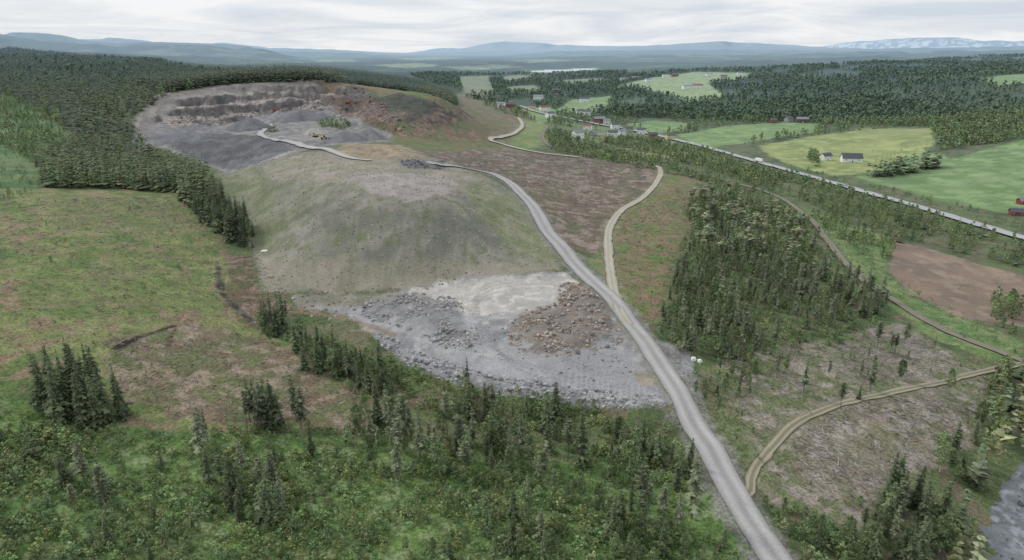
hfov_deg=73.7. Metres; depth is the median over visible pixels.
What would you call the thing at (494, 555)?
spruce tree
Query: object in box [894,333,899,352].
pine tree
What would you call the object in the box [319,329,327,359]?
spruce tree
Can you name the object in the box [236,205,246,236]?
spruce tree
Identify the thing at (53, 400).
spruce tree
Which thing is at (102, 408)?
spruce tree
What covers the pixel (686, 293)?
birch tree
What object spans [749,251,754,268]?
pine tree
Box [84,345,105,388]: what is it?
spruce tree
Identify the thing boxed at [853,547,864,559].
birch tree
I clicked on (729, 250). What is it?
spruce tree
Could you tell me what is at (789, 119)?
house
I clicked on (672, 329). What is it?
pine tree
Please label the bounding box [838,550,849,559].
birch tree
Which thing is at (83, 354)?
spruce tree
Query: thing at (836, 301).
pine tree
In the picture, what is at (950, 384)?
birch tree
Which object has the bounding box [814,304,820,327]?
pine tree
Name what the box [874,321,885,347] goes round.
pine tree
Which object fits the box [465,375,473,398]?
pine tree
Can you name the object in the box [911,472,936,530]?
spruce tree
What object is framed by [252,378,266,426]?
pine tree
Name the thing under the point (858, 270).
pine tree
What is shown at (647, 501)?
birch tree
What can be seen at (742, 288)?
birch tree
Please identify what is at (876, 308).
spruce tree
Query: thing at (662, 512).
birch tree
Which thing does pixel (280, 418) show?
pine tree
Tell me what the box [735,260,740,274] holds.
birch tree
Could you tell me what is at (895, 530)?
pine tree
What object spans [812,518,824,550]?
spruce tree
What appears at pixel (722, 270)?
pine tree
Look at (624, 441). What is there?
pine tree
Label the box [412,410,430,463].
conifer tree
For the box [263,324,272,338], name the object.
birch tree
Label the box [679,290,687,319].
pine tree
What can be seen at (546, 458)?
pine tree
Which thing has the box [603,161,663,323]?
forest road
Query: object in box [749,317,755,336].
spruce tree
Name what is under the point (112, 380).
spruce tree
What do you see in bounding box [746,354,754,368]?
birch tree
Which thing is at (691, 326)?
pine tree
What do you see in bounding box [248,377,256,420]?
pine tree
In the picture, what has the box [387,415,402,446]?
pine tree
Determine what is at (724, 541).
spruce tree
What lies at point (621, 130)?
house
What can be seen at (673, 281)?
spruce tree
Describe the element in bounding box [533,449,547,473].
birch tree
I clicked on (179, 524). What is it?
birch tree
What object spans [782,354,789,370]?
birch tree
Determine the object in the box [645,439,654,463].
spruce tree
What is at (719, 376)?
birch tree
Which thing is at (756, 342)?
pine tree
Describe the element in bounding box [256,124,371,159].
quarry road
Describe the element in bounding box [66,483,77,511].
pine tree
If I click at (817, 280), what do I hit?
pine tree
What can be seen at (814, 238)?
spruce tree
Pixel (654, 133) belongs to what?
house
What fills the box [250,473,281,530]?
spruce tree
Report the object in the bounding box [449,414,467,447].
pine tree
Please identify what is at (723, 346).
spruce tree
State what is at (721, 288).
pine tree
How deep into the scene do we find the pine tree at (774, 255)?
373.83 m
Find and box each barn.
[593,116,605,122]
[692,83,702,87]
[840,152,863,161]
[1008,207,1023,215]
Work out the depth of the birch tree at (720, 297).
308.80 m
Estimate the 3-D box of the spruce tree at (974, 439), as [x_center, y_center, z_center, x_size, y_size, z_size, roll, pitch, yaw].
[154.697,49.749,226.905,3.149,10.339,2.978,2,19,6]
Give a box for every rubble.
[174,95,344,124]
[341,84,431,134]
[362,293,481,349]
[375,332,666,408]
[400,159,445,168]
[507,282,622,356]
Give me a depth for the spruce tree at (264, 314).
285.56 m
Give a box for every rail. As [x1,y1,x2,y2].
[542,128,1017,358]
[544,140,1015,356]
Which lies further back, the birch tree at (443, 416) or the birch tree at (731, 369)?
the birch tree at (731, 369)
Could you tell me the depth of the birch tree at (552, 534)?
167.63 m
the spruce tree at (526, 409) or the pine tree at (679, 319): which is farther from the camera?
the pine tree at (679, 319)
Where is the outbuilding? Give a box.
[590,130,595,135]
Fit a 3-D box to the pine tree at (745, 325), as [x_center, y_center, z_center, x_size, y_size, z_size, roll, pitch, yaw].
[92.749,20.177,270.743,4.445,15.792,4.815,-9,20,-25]
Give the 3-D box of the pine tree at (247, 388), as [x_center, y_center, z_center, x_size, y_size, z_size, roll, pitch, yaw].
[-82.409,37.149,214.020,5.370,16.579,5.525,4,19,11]
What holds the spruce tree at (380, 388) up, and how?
on the ground at (468, 125)
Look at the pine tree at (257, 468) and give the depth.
179.72 m
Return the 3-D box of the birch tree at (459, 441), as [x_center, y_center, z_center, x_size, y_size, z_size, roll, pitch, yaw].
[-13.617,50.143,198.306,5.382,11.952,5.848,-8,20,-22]
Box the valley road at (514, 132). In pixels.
[488,117,579,156]
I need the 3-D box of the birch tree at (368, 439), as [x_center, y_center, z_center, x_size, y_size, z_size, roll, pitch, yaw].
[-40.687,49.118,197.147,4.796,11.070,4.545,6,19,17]
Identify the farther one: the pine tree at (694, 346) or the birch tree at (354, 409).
the pine tree at (694, 346)
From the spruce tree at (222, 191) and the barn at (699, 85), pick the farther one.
the barn at (699, 85)
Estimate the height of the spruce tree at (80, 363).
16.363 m
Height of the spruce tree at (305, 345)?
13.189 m
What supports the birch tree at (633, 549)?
on the ground at (468, 125)
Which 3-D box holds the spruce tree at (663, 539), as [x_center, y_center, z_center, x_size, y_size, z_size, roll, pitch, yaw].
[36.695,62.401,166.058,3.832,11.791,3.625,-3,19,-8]
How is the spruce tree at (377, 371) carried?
on the ground at (468, 125)
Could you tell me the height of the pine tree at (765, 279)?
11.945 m
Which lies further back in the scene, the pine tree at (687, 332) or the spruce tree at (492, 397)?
the pine tree at (687, 332)
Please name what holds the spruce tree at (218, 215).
on the ground at (468, 125)
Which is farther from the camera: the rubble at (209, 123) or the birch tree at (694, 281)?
the rubble at (209, 123)
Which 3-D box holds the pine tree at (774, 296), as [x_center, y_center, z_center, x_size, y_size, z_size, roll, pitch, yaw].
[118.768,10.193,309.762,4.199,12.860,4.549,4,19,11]
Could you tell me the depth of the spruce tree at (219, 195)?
438.90 m
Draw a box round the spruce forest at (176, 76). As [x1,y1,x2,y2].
[0,46,1023,559]
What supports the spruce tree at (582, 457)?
on the ground at (468, 125)
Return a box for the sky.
[0,0,1023,52]
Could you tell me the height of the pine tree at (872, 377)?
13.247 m
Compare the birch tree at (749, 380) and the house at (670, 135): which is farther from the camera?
the house at (670, 135)
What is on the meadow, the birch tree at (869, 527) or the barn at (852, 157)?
the barn at (852, 157)
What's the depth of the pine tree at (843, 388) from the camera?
235.28 m
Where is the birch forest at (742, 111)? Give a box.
[0,47,1023,549]
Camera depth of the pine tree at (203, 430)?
200.41 m
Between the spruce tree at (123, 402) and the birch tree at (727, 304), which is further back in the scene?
the birch tree at (727, 304)
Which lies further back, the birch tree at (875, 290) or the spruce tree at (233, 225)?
the spruce tree at (233, 225)
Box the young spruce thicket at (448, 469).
[0,199,889,559]
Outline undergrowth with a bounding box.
[0,172,1018,559]
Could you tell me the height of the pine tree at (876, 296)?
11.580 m
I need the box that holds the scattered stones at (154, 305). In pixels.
[0,227,342,407]
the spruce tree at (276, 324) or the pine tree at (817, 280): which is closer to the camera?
the spruce tree at (276, 324)
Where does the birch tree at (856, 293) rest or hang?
on the ground at (468, 125)
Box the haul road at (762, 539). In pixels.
[425,161,792,559]
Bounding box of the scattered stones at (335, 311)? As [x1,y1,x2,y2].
[264,288,429,321]
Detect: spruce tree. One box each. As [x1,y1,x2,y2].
[23,352,37,404]
[27,355,47,409]
[39,345,54,377]
[41,358,48,383]
[41,361,73,422]
[42,357,71,402]
[42,375,52,414]
[48,384,65,423]
[53,368,73,415]
[53,452,74,487]
[55,349,71,401]
[61,335,69,374]
[62,344,75,379]
[62,347,73,399]
[68,348,82,395]
[69,362,86,395]
[70,370,92,427]
[71,352,86,392]
[71,390,79,423]
[72,371,87,406]
[80,365,88,393]
[81,343,104,388]
[83,355,93,388]
[83,376,88,401]
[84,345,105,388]
[85,373,110,423]
[86,347,109,396]
[86,383,106,432]
[91,368,115,412]
[92,455,113,501]
[100,517,114,547]
[106,398,115,423]
[109,366,120,405]
[114,379,134,418]
[120,400,127,421]
[145,543,154,559]
[150,498,156,517]
[157,451,164,469]
[188,406,208,455]
[190,517,195,528]
[191,185,196,211]
[193,190,202,212]
[197,202,201,221]
[199,449,217,484]
[202,195,211,220]
[204,199,212,226]
[211,181,220,206]
[211,199,216,224]
[211,205,223,233]
[218,180,224,206]
[218,452,245,499]
[219,177,226,204]
[221,201,226,230]
[222,212,237,241]
[225,210,238,241]
[225,480,235,512]
[232,201,238,229]
[233,496,244,523]
[234,478,245,515]
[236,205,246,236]
[237,224,242,245]
[240,205,246,234]
[240,225,247,246]
[241,196,250,227]
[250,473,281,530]
[251,221,254,235]
[259,299,271,333]
[262,380,268,427]
[262,384,284,430]
[265,446,277,482]
[266,292,272,320]
[270,304,285,337]
[271,439,278,469]
[276,292,289,332]
[281,498,289,523]
[289,324,303,352]
[296,346,310,369]
[302,324,308,352]
[303,421,316,456]
[311,343,322,373]
[312,325,319,349]
[314,344,326,374]
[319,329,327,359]
[324,350,330,368]
[329,327,335,347]
[329,341,341,376]
[340,344,353,376]
[345,338,351,364]
[353,363,356,381]
[355,362,364,388]
[358,345,363,365]
[364,361,372,391]
[370,381,384,425]
[374,345,382,372]
[375,340,386,368]
[375,359,379,382]
[377,368,388,393]
[377,373,382,395]
[440,378,448,416]
[443,540,455,559]
[450,428,459,455]
[462,357,472,399]
[462,394,466,410]
[463,387,478,419]
[478,382,489,420]
[483,434,488,463]
[483,509,490,530]
[487,401,499,449]
[488,385,498,419]
[488,535,498,559]
[502,506,518,557]
[506,488,521,518]
[522,392,529,415]
[537,526,549,559]
[538,395,554,434]
[541,422,554,453]
[549,382,565,424]
[570,410,592,467]
[601,494,617,539]
[610,440,613,453]
[612,411,619,442]
[616,429,624,462]
[616,491,627,527]
[622,531,635,559]
[634,441,644,462]
[634,443,641,474]
[640,416,648,451]
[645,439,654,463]
[651,432,668,468]
[656,516,669,556]
[668,286,671,298]
[669,454,683,490]
[671,270,675,286]
[681,450,693,480]
[686,273,690,293]
[686,437,695,466]
[687,333,695,350]
[695,287,701,305]
[695,303,705,326]
[696,270,705,293]
[705,305,712,322]
[714,381,719,394]
[718,209,724,231]
[718,322,730,357]
[721,525,727,547]
[725,245,730,260]
[725,308,735,332]
[728,339,734,359]
[736,297,742,324]
[744,235,749,257]
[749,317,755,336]
[750,253,759,275]
[752,280,756,294]
[757,236,763,255]
[759,239,768,257]
[765,258,769,280]
[783,289,787,308]
[802,303,809,327]
[811,230,817,247]
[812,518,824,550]
[819,254,830,280]
[844,519,858,551]
[856,285,870,316]
[856,386,861,399]
[864,509,886,557]
[865,522,886,559]
[866,542,874,559]
[870,473,893,519]
[872,294,880,314]
[873,479,898,534]
[879,453,902,502]
[889,516,915,559]
[895,470,910,516]
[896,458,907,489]
[897,526,919,559]
[905,466,927,509]
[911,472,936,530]
[915,520,934,559]
[928,496,935,519]
[934,473,955,528]
[944,422,963,463]
[957,455,967,480]
[971,417,980,442]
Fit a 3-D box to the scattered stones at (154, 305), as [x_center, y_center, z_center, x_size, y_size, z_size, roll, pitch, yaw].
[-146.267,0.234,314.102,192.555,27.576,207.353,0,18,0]
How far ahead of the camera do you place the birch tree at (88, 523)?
162.03 m
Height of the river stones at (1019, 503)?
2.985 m
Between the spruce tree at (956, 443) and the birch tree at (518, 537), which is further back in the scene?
the spruce tree at (956, 443)
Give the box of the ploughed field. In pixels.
[889,241,1023,326]
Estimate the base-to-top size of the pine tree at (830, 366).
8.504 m
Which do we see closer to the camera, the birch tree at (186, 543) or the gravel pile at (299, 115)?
the birch tree at (186, 543)
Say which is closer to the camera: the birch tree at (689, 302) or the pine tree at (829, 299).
the birch tree at (689, 302)
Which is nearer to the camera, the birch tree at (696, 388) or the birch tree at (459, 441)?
the birch tree at (459, 441)
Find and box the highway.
[510,101,1023,238]
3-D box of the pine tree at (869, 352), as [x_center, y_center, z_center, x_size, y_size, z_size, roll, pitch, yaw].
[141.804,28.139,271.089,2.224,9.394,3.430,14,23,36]
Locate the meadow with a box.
[523,71,1023,211]
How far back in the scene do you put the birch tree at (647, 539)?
168.94 m
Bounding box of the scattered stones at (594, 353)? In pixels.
[372,299,637,380]
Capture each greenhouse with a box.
[531,71,551,74]
[544,70,578,71]
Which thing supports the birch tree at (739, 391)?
on the ground at (468, 125)
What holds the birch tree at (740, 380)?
on the ground at (468, 125)
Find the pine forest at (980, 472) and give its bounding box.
[689,181,1023,559]
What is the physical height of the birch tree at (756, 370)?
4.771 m
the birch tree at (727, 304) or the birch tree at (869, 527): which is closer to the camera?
the birch tree at (869, 527)
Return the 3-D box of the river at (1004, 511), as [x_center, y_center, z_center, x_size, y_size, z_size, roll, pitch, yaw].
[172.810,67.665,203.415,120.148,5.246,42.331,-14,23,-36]
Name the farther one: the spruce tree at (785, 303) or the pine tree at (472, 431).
the spruce tree at (785, 303)
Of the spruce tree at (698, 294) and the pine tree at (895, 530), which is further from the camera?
the spruce tree at (698, 294)
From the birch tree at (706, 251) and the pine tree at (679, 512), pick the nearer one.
the pine tree at (679, 512)
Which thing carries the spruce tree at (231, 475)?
on the ground at (468, 125)
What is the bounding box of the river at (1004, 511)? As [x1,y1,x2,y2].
[980,462,1023,559]
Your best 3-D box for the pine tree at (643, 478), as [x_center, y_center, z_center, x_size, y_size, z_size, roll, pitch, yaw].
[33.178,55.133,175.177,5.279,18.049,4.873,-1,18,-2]
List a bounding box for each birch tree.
[82,515,94,533]
[115,458,128,476]
[126,544,136,557]
[174,517,186,539]
[178,531,193,557]
[245,217,251,235]
[258,310,262,326]
[258,316,268,329]
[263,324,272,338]
[288,510,300,530]
[294,317,307,335]
[314,341,324,358]
[324,348,340,370]
[333,341,343,367]
[348,403,366,433]
[352,347,358,359]
[357,392,371,423]
[362,346,369,360]
[364,356,374,374]
[364,433,380,465]
[369,524,377,538]
[383,395,399,423]
[385,373,395,393]
[391,363,400,387]
[401,425,410,453]
[401,535,409,551]
[427,435,435,452]
[427,440,447,471]
[427,536,436,548]
[436,408,448,435]
[440,480,455,502]
[454,400,465,415]
[456,435,474,466]
[460,524,471,547]
[479,413,502,456]
[488,505,498,523]
[495,459,506,491]
[496,424,507,457]
[500,402,506,413]
[504,445,515,476]
[505,519,510,533]
[508,533,524,556]
[517,495,539,530]
[523,434,536,464]
[528,398,535,412]
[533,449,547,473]
[546,528,559,550]
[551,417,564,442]
[553,515,566,532]
[563,473,575,493]
[571,470,589,496]
[591,481,605,514]
[604,449,619,481]
[604,495,612,518]
[609,531,622,555]
[612,416,628,438]
[612,516,624,537]
[616,440,641,479]
[618,419,629,439]
[624,538,645,559]
[629,428,640,452]
[635,507,648,535]
[637,491,651,515]
[643,531,652,547]
[646,547,661,559]
[650,515,667,542]
[658,318,665,336]
[658,509,668,525]
[661,434,671,455]
[666,304,672,318]
[670,300,677,312]
[674,281,679,293]
[675,443,686,467]
[676,324,682,340]
[677,271,682,286]
[677,554,686,559]
[679,533,691,555]
[680,290,687,304]
[686,255,698,277]
[687,251,694,265]
[687,297,694,310]
[689,275,698,296]
[692,362,699,375]
[692,550,703,559]
[693,380,698,394]
[698,239,708,252]
[702,378,707,390]
[703,247,708,258]
[703,336,714,353]
[707,290,713,301]
[708,277,717,293]
[709,243,719,254]
[710,246,717,266]
[710,548,720,559]
[714,282,720,296]
[716,290,723,306]
[716,370,721,381]
[720,304,729,320]
[721,377,728,389]
[723,547,741,559]
[724,261,730,279]
[726,271,736,286]
[726,293,734,314]
[726,324,734,341]
[728,360,734,375]
[729,335,733,346]
[732,237,739,250]
[733,386,742,397]
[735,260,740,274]
[739,285,747,303]
[739,374,742,385]
[740,362,746,378]
[742,346,747,361]
[745,370,752,381]
[746,290,752,302]
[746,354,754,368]
[746,376,753,389]
[754,240,762,257]
[754,366,758,374]
[761,341,767,354]
[766,304,772,315]
[767,245,774,261]
[772,261,777,271]
[777,284,783,295]
[779,294,784,309]
[779,509,787,519]
[780,497,787,509]
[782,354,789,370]
[789,265,796,280]
[789,520,798,532]
[799,314,806,332]
[804,252,812,264]
[806,514,816,526]
[806,520,819,540]
[809,296,819,308]
[815,307,824,320]
[816,513,828,537]
[827,274,837,293]
[834,281,846,299]
[838,526,847,542]
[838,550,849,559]
[839,514,857,535]
[841,541,859,559]
[851,287,859,303]
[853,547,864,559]
[861,522,873,546]
[871,289,881,299]
[872,355,877,368]
[874,503,891,533]
[897,359,907,379]
[904,323,912,339]
[915,515,943,548]
[916,516,929,540]
[930,529,944,549]
[931,503,943,521]
[931,513,959,552]
[933,433,955,471]
[944,367,956,389]
[945,528,956,557]
[954,465,964,482]
[974,399,989,423]
[994,309,1002,320]
[1000,316,1006,328]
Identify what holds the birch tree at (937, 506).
on the ground at (468, 125)
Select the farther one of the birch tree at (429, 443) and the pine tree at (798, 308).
the pine tree at (798, 308)
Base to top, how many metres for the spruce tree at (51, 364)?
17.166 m
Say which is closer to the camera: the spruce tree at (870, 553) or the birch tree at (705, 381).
the spruce tree at (870, 553)
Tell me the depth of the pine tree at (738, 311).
290.16 m
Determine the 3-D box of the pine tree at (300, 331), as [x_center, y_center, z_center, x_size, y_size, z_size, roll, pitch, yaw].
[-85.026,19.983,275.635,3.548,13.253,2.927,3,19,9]
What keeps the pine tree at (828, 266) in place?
on the ground at (468, 125)
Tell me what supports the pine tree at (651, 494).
on the ground at (468, 125)
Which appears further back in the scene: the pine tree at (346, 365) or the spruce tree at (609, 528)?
the pine tree at (346, 365)
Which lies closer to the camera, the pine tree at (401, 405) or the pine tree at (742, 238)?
the pine tree at (401, 405)
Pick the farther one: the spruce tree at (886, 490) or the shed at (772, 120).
the shed at (772, 120)
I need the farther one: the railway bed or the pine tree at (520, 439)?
the railway bed
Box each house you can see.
[496,102,505,108]
[506,102,515,107]
[527,104,535,109]
[533,95,543,99]
[539,105,549,111]
[545,111,554,117]
[571,129,584,138]
[580,97,589,101]
[582,110,590,115]
[583,124,592,129]
[597,132,606,138]
[607,130,617,136]
[610,122,619,128]
[618,128,624,135]
[623,126,633,131]
[637,127,646,133]
[648,131,657,137]
[665,133,675,139]
[784,116,793,121]
[819,152,832,160]
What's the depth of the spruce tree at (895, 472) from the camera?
189.12 m
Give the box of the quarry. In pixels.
[133,79,400,168]
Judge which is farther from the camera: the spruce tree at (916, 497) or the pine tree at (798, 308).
the pine tree at (798, 308)
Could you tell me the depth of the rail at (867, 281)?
343.68 m
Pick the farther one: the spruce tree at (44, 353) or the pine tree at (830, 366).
the pine tree at (830, 366)
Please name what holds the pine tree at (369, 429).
on the ground at (468, 125)
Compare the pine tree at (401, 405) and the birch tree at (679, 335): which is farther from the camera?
the birch tree at (679, 335)
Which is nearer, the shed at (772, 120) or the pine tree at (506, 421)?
the pine tree at (506, 421)
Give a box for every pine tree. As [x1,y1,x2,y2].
[66,440,90,482]
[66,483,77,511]
[92,463,113,510]
[197,410,206,438]
[200,408,207,439]
[211,453,223,489]
[233,440,248,473]
[239,389,251,428]
[241,376,252,421]
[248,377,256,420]
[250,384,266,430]
[250,455,262,488]
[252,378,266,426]
[258,376,265,402]
[263,450,277,488]
[267,303,272,321]
[269,393,286,428]
[274,472,284,505]
[283,300,287,317]
[286,373,297,421]
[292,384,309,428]
[297,315,303,337]
[342,349,349,376]
[365,411,375,434]
[374,426,380,443]
[379,384,392,426]
[386,407,393,443]
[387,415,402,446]
[389,436,404,479]
[394,393,408,436]
[405,406,415,431]
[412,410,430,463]
[425,422,430,434]
[426,432,439,470]
[431,426,438,439]
[441,391,453,434]
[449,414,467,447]
[458,438,472,471]
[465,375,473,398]
[468,410,479,447]
[487,448,494,470]
[493,400,499,419]
[502,402,514,444]
[503,435,517,462]
[510,400,514,416]
[514,414,528,453]
[524,471,531,495]
[532,508,545,541]
[535,455,544,479]
[541,440,551,475]
[550,469,557,494]
[560,418,574,461]
[620,429,627,464]
[625,480,635,514]
[633,461,653,516]
[635,417,644,443]
[635,488,647,523]
[648,469,655,508]
[656,482,670,516]
[659,300,666,317]
[664,308,668,323]
[668,443,674,465]
[669,315,676,343]
[671,258,681,276]
[672,490,686,529]
[677,309,681,323]
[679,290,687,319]
[681,252,687,277]
[681,304,687,326]
[681,335,688,353]
[682,326,690,343]
[683,275,687,289]
[684,239,689,253]
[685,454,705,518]
[688,327,698,353]
[689,312,693,331]
[694,243,699,263]
[695,289,701,312]
[702,316,715,337]
[703,301,712,320]
[703,321,708,342]
[712,301,719,327]
[715,276,726,299]
[716,232,720,249]
[716,257,722,270]
[717,319,723,333]
[718,263,725,281]
[720,236,724,255]
[721,306,726,323]
[724,233,734,251]
[725,348,731,364]
[727,279,733,298]
[729,293,735,308]
[733,282,738,310]
[733,312,737,339]
[734,304,742,324]
[737,344,743,371]
[738,237,743,252]
[741,303,750,321]
[741,311,751,347]
[741,324,747,345]
[745,275,750,297]
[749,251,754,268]
[752,333,760,358]
[753,283,760,307]
[760,272,767,292]
[760,326,764,350]
[770,289,778,314]
[771,318,783,344]
[772,247,778,262]
[774,352,781,375]
[775,272,780,285]
[780,261,789,280]
[791,279,799,302]
[793,296,800,319]
[795,277,806,297]
[797,360,811,393]
[798,263,805,278]
[803,262,809,280]
[803,280,810,300]
[807,283,814,308]
[809,261,813,278]
[810,276,816,295]
[811,268,819,291]
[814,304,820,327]
[820,260,826,280]
[826,254,832,275]
[827,288,831,307]
[827,360,832,380]
[828,295,837,323]
[830,271,838,300]
[831,293,839,318]
[834,272,845,293]
[838,381,848,408]
[846,264,852,284]
[847,289,853,299]
[848,294,855,309]
[849,279,855,290]
[855,265,861,286]
[857,277,866,299]
[859,360,866,375]
[860,506,870,530]
[866,343,871,360]
[867,265,873,285]
[867,360,878,390]
[873,285,880,300]
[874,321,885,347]
[878,274,887,299]
[883,289,890,314]
[889,506,903,549]
[890,334,896,352]
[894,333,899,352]
[896,479,912,517]
[898,498,908,524]
[914,546,923,559]
[917,516,927,542]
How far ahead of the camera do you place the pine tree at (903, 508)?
179.98 m
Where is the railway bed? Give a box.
[541,126,1023,362]
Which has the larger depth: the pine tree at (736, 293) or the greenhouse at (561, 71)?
the greenhouse at (561, 71)
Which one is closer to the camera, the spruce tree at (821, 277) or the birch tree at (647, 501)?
the birch tree at (647, 501)
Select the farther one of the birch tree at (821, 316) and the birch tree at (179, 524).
the birch tree at (821, 316)
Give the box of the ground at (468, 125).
[0,63,1023,559]
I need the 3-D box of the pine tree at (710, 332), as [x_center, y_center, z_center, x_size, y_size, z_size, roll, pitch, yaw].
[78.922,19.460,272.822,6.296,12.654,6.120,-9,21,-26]
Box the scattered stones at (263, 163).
[221,151,557,292]
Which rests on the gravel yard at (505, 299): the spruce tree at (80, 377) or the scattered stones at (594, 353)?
the scattered stones at (594, 353)
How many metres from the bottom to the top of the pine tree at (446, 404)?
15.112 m
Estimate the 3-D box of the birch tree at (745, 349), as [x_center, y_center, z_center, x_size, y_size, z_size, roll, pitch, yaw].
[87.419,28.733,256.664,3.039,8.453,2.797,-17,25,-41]
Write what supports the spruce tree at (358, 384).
on the ground at (468, 125)
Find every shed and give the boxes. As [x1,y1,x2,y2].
[603,119,610,123]
[769,118,776,122]
[1015,196,1023,204]
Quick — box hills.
[0,32,1023,71]
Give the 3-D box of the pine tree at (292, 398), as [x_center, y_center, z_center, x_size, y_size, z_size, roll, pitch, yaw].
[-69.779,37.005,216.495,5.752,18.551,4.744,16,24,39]
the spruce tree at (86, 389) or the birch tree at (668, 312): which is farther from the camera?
the birch tree at (668, 312)
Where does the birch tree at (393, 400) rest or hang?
on the ground at (468, 125)
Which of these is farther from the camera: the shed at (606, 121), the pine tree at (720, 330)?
the shed at (606, 121)
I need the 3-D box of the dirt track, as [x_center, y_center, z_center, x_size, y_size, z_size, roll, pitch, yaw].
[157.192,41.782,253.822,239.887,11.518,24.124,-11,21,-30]
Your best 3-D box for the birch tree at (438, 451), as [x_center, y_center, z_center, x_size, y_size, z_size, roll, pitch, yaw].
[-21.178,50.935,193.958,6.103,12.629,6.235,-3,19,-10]
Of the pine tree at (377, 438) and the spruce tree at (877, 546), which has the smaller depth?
the spruce tree at (877, 546)
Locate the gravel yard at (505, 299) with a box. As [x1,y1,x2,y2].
[293,271,669,406]
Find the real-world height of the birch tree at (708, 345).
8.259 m
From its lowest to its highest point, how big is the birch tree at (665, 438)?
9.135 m
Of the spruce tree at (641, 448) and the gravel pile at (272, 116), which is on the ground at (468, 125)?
the spruce tree at (641, 448)
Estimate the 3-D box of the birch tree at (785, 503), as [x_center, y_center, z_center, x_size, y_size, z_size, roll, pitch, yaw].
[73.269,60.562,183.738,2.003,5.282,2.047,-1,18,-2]
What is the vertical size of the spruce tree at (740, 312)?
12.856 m
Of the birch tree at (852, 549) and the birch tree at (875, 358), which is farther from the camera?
the birch tree at (875, 358)
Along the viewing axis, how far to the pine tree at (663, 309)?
283.01 m
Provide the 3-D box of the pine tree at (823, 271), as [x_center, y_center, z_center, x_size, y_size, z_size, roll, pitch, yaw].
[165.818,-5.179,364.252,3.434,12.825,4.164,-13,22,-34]
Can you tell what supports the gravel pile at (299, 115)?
on the quarry
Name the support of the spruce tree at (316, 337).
on the ground at (468, 125)
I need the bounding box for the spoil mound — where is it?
[215,150,559,292]
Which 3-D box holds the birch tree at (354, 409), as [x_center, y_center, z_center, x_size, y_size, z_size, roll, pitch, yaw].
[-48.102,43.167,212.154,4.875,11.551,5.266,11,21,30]
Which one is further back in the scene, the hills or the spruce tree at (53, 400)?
the hills
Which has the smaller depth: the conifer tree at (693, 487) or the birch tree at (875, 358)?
the conifer tree at (693, 487)
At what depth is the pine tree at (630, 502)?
177.03 m
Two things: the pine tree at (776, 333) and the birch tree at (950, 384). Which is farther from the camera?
the pine tree at (776, 333)
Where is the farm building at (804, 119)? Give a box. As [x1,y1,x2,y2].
[795,116,808,122]
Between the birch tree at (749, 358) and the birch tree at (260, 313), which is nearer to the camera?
the birch tree at (749, 358)
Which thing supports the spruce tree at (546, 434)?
on the ground at (468, 125)
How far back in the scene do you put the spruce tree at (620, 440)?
202.50 m
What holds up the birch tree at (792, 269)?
on the ground at (468, 125)
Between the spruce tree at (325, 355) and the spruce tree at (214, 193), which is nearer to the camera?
the spruce tree at (325, 355)
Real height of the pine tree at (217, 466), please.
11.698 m
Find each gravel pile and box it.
[224,118,270,132]
[263,111,283,119]
[269,109,332,122]
[300,128,330,135]
[322,131,368,143]
[356,128,388,139]
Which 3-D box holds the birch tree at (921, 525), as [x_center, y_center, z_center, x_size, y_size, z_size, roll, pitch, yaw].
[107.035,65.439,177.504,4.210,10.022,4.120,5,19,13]
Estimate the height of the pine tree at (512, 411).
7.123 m
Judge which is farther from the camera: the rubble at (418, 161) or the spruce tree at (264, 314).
the rubble at (418, 161)
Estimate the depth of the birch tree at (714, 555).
159.03 m
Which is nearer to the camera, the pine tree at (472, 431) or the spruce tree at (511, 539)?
the spruce tree at (511, 539)
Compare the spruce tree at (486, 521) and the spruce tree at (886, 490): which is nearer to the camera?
the spruce tree at (486, 521)
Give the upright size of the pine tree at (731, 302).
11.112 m
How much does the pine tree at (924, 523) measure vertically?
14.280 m
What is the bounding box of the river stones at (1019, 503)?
[997,488,1023,559]
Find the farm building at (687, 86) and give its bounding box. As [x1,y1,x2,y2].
[681,85,692,88]
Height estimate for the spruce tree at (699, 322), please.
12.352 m
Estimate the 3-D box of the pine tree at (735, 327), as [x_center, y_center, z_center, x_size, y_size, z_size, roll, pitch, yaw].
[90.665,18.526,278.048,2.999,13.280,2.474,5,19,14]
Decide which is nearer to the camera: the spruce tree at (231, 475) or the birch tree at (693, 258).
the spruce tree at (231, 475)
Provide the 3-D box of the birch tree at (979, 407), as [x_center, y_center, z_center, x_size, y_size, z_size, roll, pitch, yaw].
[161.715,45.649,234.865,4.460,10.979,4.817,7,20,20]
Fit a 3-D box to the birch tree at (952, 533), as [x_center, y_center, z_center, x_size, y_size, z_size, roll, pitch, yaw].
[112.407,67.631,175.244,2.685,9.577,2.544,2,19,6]
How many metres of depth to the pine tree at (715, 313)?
282.77 m
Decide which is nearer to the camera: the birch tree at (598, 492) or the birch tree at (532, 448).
the birch tree at (598, 492)
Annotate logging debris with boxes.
[0,153,986,508]
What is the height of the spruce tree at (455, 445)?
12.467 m
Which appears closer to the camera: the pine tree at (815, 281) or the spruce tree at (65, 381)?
the spruce tree at (65, 381)
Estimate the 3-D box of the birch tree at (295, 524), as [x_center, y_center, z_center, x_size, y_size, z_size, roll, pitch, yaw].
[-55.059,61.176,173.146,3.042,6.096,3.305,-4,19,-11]
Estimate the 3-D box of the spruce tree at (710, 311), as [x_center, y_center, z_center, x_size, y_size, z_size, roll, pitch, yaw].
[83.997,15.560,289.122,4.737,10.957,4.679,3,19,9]
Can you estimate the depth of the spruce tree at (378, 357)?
247.84 m
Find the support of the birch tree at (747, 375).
on the ground at (468, 125)
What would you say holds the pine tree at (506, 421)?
on the ground at (468, 125)
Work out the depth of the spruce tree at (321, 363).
250.18 m

